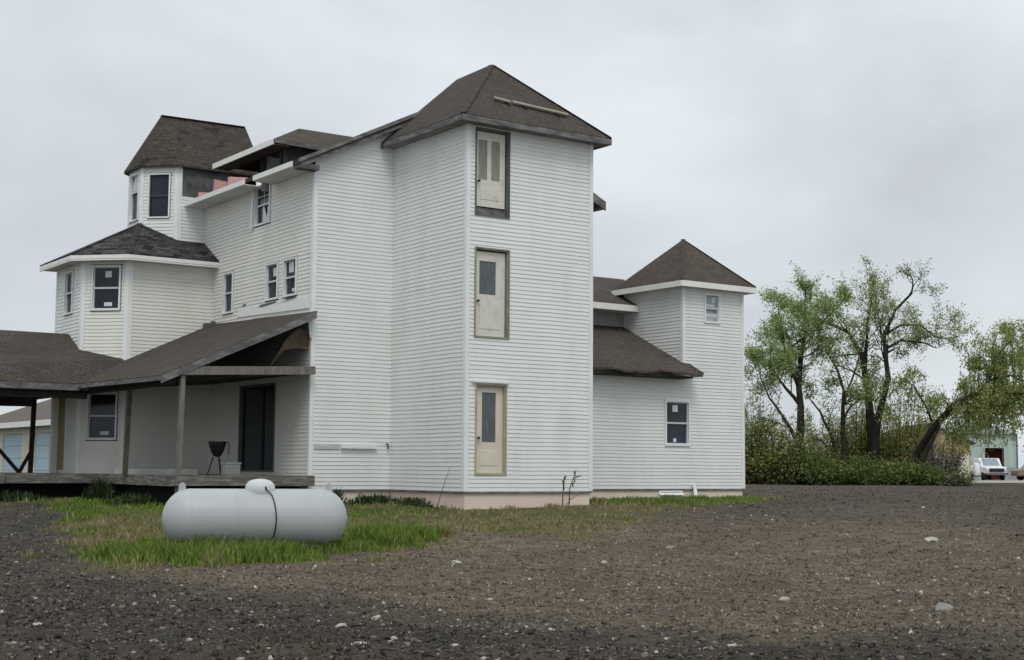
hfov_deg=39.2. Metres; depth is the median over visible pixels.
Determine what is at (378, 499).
weed clump
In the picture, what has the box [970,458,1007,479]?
pickup truck
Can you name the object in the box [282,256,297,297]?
window
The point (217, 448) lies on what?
charcoal grill
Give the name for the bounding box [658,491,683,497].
basement window
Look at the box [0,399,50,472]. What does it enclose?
garage
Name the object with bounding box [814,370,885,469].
shrub
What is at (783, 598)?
stone
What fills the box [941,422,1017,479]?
metal shed
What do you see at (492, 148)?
door
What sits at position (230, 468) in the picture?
storage bin
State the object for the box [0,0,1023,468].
sky
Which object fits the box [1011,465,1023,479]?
parked car
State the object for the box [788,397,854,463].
shrub
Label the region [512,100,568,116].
roof plank
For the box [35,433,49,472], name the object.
garage door
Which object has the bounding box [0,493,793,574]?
grass
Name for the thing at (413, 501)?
weed clump
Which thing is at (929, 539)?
stone
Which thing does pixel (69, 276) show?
window
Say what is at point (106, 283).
window
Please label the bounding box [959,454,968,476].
door
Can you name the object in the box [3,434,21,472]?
garage door
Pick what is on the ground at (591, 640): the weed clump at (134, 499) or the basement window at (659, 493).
the weed clump at (134, 499)
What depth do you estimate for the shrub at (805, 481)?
81.36 m
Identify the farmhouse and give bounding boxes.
[0,64,756,509]
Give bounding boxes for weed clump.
[0,489,56,501]
[79,476,118,499]
[95,491,164,506]
[333,486,346,501]
[343,492,401,504]
[393,496,439,507]
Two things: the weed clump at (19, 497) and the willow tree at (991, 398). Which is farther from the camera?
the willow tree at (991, 398)
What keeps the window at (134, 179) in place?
in the farmhouse
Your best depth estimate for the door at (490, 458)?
34.46 m
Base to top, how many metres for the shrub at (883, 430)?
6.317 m
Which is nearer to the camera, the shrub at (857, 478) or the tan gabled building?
the shrub at (857, 478)
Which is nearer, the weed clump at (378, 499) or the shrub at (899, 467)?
the weed clump at (378, 499)
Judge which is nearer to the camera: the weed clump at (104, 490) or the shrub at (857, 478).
the weed clump at (104, 490)
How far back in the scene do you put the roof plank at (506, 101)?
35.55 m
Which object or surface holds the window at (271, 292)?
in the farmhouse
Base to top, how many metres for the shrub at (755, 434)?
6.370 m
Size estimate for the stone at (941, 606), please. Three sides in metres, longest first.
0.214 x 0.169 x 0.098 m
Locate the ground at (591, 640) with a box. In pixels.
[0,474,1023,659]
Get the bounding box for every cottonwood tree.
[744,261,855,460]
[784,253,982,464]
[785,312,906,463]
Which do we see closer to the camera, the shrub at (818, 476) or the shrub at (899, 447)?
the shrub at (818, 476)
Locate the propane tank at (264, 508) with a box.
[162,479,346,548]
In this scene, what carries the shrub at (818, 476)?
on the ground at (591, 640)
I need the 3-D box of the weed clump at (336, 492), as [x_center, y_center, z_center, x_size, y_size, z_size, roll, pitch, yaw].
[-4.357,4.062,35.336,0.664,0.543,0.590,0,-6,0]
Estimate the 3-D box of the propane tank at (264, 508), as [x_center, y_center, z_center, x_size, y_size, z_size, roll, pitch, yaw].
[-3.939,2.885,22.112,2.820,1.189,0.936,2,-6,-17]
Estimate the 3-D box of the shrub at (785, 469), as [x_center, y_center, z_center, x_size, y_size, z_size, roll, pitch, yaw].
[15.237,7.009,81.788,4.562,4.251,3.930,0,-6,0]
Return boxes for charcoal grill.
[207,441,229,474]
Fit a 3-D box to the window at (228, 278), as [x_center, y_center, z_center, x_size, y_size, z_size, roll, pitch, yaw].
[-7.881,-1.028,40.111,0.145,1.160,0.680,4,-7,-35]
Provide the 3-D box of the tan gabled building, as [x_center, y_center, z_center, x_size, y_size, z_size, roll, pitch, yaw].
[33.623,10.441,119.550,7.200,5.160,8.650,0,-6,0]
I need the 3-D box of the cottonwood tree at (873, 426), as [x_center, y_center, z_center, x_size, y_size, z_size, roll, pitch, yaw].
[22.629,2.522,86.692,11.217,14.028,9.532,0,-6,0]
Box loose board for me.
[114,468,197,474]
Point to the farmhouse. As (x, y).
(422, 302)
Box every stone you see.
[335,623,346,627]
[779,596,789,600]
[923,537,938,542]
[935,602,952,611]
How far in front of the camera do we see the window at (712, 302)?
43.60 m
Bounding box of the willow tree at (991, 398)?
[875,317,1023,471]
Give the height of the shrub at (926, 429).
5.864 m
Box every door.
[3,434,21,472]
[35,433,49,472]
[56,398,66,471]
[238,383,275,471]
[472,380,508,474]
[474,246,509,339]
[475,127,510,218]
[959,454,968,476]
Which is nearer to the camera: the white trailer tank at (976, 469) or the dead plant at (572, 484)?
the dead plant at (572, 484)
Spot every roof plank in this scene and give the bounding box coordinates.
[494,96,510,105]
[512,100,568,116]
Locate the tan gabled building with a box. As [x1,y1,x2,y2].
[883,423,975,476]
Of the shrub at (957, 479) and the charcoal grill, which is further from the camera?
the shrub at (957, 479)
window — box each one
[63,270,74,315]
[86,392,118,439]
[90,265,121,310]
[128,172,139,222]
[147,173,171,218]
[222,271,233,314]
[253,184,271,226]
[264,261,279,301]
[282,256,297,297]
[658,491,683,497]
[664,400,690,445]
[704,293,720,323]
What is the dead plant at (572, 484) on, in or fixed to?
on the ground at (591, 640)
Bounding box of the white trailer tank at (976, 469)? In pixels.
[973,463,984,479]
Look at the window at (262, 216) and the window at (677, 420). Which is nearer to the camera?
the window at (262, 216)
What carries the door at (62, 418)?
in the farmhouse
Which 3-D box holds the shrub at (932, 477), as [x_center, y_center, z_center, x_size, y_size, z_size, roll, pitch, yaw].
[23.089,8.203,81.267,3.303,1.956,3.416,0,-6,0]
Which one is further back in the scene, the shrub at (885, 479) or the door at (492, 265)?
the shrub at (885, 479)
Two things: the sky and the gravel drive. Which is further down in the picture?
the gravel drive
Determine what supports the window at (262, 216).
in the farmhouse
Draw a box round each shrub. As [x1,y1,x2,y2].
[744,377,781,483]
[745,397,805,483]
[752,417,821,484]
[782,442,849,484]
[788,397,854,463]
[796,448,858,484]
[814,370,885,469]
[819,447,894,484]
[845,456,916,484]
[848,387,903,460]
[867,448,928,484]
[874,372,931,466]
[885,398,944,464]
[897,458,952,485]
[907,424,972,473]
[936,465,978,485]
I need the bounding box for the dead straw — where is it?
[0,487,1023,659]
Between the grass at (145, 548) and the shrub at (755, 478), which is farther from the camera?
the shrub at (755, 478)
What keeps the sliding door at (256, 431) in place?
in the farmhouse
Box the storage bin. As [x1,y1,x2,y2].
[220,462,241,474]
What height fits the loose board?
0.150 m
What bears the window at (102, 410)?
in the farmhouse
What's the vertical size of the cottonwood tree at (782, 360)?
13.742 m
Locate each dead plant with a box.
[436,468,449,508]
[562,471,581,506]
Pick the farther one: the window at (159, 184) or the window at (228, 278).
the window at (159, 184)
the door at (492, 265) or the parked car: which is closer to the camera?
the door at (492, 265)
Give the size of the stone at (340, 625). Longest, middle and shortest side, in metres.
0.116 x 0.085 x 0.054 m
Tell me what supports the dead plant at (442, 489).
on the ground at (591, 640)
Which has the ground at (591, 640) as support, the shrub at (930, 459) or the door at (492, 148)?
the shrub at (930, 459)
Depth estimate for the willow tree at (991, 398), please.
83.11 m
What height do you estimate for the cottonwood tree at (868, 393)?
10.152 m
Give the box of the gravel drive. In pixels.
[969,480,1023,482]

